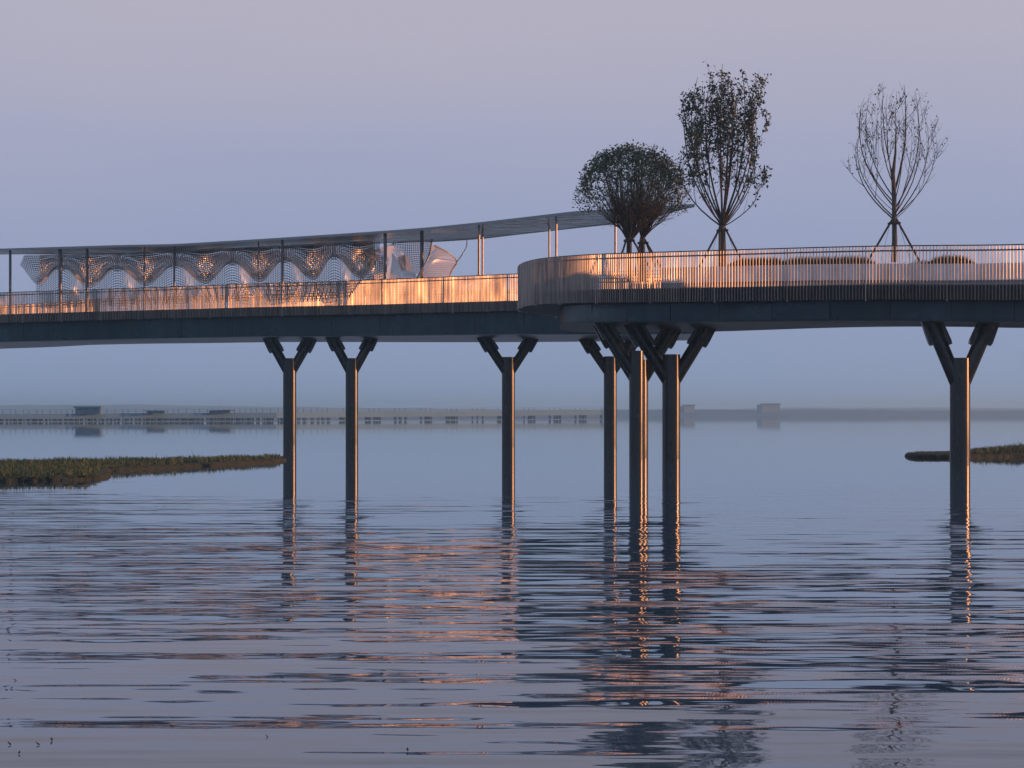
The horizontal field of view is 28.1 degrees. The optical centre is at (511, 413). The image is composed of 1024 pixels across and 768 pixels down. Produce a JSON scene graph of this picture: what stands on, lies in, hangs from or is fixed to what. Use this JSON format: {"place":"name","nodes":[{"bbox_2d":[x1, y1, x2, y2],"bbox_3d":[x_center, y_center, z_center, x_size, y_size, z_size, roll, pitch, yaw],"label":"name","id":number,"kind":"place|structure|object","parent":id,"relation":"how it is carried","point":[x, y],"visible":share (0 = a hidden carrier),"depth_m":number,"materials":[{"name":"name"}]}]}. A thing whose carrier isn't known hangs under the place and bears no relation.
{"place":"outdoors","nodes":[
{"label":"outdoors","id":0,"kind":"place"},
{"bbox_2d":[0,456,286,481],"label":"marsh island","id":1,"kind":"structure","parent":0,"point":[61,478],"depth_m":71.76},
{"bbox_2d":[0,452,285,478],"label":"marsh grass","id":2,"kind":"structure","parent":1,"relation":"on","point":[54,467],"depth_m":72.88,"materials":[{"name":"green plant"}]},
{"bbox_2d":[331,415,599,417],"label":"bank","id":3,"kind":"structure","parent":0,"point":[572,416],"depth_m":957.67,"materials":[{"name":"grey"}]},
{"bbox_2d":[0,416,1023,767],"bbox_3d":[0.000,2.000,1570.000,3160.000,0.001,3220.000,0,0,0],"label":"lake water","id":4,"kind":"structure","parent":0,"point":[738,592],"depth_m":22.20,"materials":[{"name":"blue liquid"}]},
{"bbox_2d":[262,338,316,444],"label":"bridge pier","id":5,"kind":"structure","parent":4,"relation":"in","point":[289,367],"depth_m":130.20,"materials":[{"name":"paint"}]},
{"bbox_2d":[0,300,691,348],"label":"footbridge","id":6,"kind":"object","parent":5,"relation":"on","point":[501,326],"visible":0.75,"depth_m":127.64,"materials":[{"name":"paint"}]},
{"bbox_2d":[2,286,601,313],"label":"railing","id":7,"kind":"object","parent":6,"relation":"attached to","point":[181,303],"visible":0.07,"depth_m":143.92,"materials":[{"name":"metal"}]},
{"bbox_2d":[0,270,660,322],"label":"railing","id":8,"kind":"object","parent":6,"relation":"attached to","point":[487,293],"visible":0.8,"depth_m":124.60,"materials":[{"name":"metal"}]},
{"bbox_2d":[0,204,694,313],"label":"canopy","id":9,"kind":"object","parent":6,"relation":"on","point":[555,222],"visible":0.75,"depth_m":124.77,"materials":[{"name":"silver metal"}]},
{"bbox_2d":[20,239,466,308],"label":"perforated screen","id":10,"kind":"object","parent":9,"relation":"attached to","point":[362,260],"visible":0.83,"depth_m":133.91,"materials":[{"name":"metal"}]},
{"bbox_2d":[0,407,603,421],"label":"bridge","id":11,"kind":"structure","parent":4,"relation":"in","point":[245,416],"depth_m":522.28,"materials":[{"name":"grey concrete"}]},
{"bbox_2d":[73,406,104,413],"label":"pavilion","id":12,"kind":"structure","parent":11,"relation":"on","point":[88,409],"depth_m":497.00,"materials":[{"name":"grey"}]},
{"bbox_2d":[145,410,168,412],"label":"pavilion","id":13,"kind":"structure","parent":11,"relation":"on","point":[156,411],"depth_m":504.00,"materials":[{"name":"grey"}]},
{"bbox_2d":[209,410,233,412],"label":"pavilion","id":14,"kind":"structure","parent":11,"relation":"on","point":[220,411],"depth_m":513.00,"materials":[{"name":"grey"}]},
{"bbox_2d":[325,338,377,445],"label":"bridge pier","id":15,"kind":"structure","parent":4,"relation":"in","point":[351,367],"depth_m":126.72,"materials":[{"name":"paint"}]},
{"bbox_2d":[477,338,537,447],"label":"bridge pier","id":16,"kind":"structure","parent":4,"relation":"in","point":[508,367],"depth_m":119.73,"materials":[{"name":"paint"}]},
{"bbox_2d":[578,339,635,447],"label":"bridge pier","id":17,"kind":"structure","parent":4,"relation":"in","point":[609,367],"depth_m":117.71,"materials":[{"name":"paint"}]},
{"bbox_2d":[594,323,643,459],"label":"bridge pier","id":18,"kind":"structure","parent":4,"relation":"in","point":[632,362],"depth_m":87.77,"materials":[{"name":"paint"}]},
{"bbox_2d":[593,326,681,458],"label":"bridge pier","id":19,"kind":"structure","parent":4,"relation":"in","point":[664,340],"depth_m":90.76,"materials":[{"name":"paint"}]},
{"bbox_2d":[519,284,1023,332],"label":"viewing platform","id":20,"kind":"structure","parent":19,"relation":"on","point":[719,315],"depth_m":79.60,"materials":[{"name":"paint"}]},
{"bbox_2d":[533,277,660,317],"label":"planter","id":21,"kind":"object","parent":20,"relation":"on","point":[630,284],"visible":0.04,"depth_m":98.48,"materials":[{"name":"metal"}]},
{"bbox_2d":[626,156,691,280],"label":"round tree","id":22,"kind":"object","parent":20,"relation":"on","point":[645,231],"visible":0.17,"depth_m":92.86,"materials":[{"name":"green plant"}]},
{"bbox_2d":[517,244,1023,312],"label":"railing","id":23,"kind":"object","parent":20,"relation":"attached to","point":[559,280],"visible":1,"depth_m":81.36,"materials":[{"name":"metal"}]},
{"bbox_2d":[662,263,1023,287],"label":"planter","id":24,"kind":"object","parent":20,"relation":"on","point":[935,274],"visible":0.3,"depth_m":83.44,"materials":[{"name":"white metal"}]},
{"bbox_2d":[572,139,689,281],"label":"round tree","id":25,"kind":"object","parent":24,"relation":"in","point":[627,218],"visible":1,"depth_m":89.40,"materials":[{"name":"green plant"}]},
{"bbox_2d":[616,238,652,271],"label":"tree stakes","id":26,"kind":"object","parent":25,"relation":"attached to","point":[625,240],"visible":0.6,"depth_m":89.79,"materials":[{"name":"grey wood"}]},
{"bbox_2d":[635,239,660,276],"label":"tree stakes","id":27,"kind":"object","parent":24,"relation":"on","point":[647,245],"visible":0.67,"depth_m":91.82,"materials":[{"name":"grey wood"}]},
{"bbox_2d":[699,226,739,266],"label":"tree stakes","id":28,"kind":"object","parent":24,"relation":"on","point":[718,230],"visible":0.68,"depth_m":88.28,"materials":[{"name":"grey wood"}]},
{"bbox_2d":[670,60,772,265],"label":"leafy tree","id":29,"kind":"object","parent":24,"relation":"on","point":[723,216],"visible":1,"depth_m":88.37,"materials":[{"name":"green plant"}]},
{"bbox_2d":[842,81,947,261],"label":"sparse tree","id":30,"kind":"object","parent":24,"relation":"in","point":[894,203],"visible":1,"depth_m":84.93,"materials":[{"name":"brown plant"}]},
{"bbox_2d":[868,218,921,263],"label":"tree stakes","id":31,"kind":"object","parent":24,"relation":"on","point":[891,223],"visible":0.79,"depth_m":84.80,"materials":[{"name":"grey wood"}]},
{"bbox_2d":[624,325,715,459],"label":"bridge pier","id":32,"kind":"structure","parent":4,"relation":"in","point":[671,370],"depth_m":88.73,"materials":[{"name":"paint"}]},
{"bbox_2d":[921,322,998,465],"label":"bridge pier","id":33,"kind":"structure","parent":4,"relation":"in","point":[959,373],"depth_m":77.73,"materials":[{"name":"paint"}]},
{"bbox_2d":[0,404,1023,413],"bbox_3d":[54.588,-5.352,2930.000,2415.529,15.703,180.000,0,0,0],"label":"hills","id":34,"kind":"structure","parent":0,"point":[56,409],"depth_m":2895.32,"materials":[{"name":"grey"}]},
{"bbox_2d":[0,0,1023,409],"label":"sky","id":35,"kind":"structure","parent":0,"point":[123,122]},
{"bbox_2d":[603,409,1023,415],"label":"shore","id":36,"kind":"structure","parent":0,"point":[815,412],"depth_m":1492.38,"materials":[{"name":"grey"}]},
{"bbox_2d":[680,405,694,412],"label":"building","id":37,"kind":"structure","parent":36,"relation":"on","point":[687,408],"depth_m":1495.00,"materials":[{"name":"grey"}]},
{"bbox_2d":[757,403,780,412],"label":"building","id":38,"kind":"structure","parent":36,"relation":"on","point":[768,407],"depth_m":1495.00,"materials":[{"name":"grey"}]},
{"bbox_2d":[727,254,1009,265],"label":"planter grass","id":39,"kind":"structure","parent":0,"point":[928,262],"depth_m":84.50,"materials":[{"name":"green plant"}]},
{"bbox_2d":[905,451,1023,457],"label":"marsh island","id":40,"kind":"structure","parent":0,"point":[944,455],"depth_m":92.86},
{"bbox_2d":[906,439,1023,455],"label":"marsh grass","id":41,"kind":"structure","parent":40,"relation":"on","point":[1010,448],"depth_m":95.61,"materials":[{"name":"green plant"}]}
]}

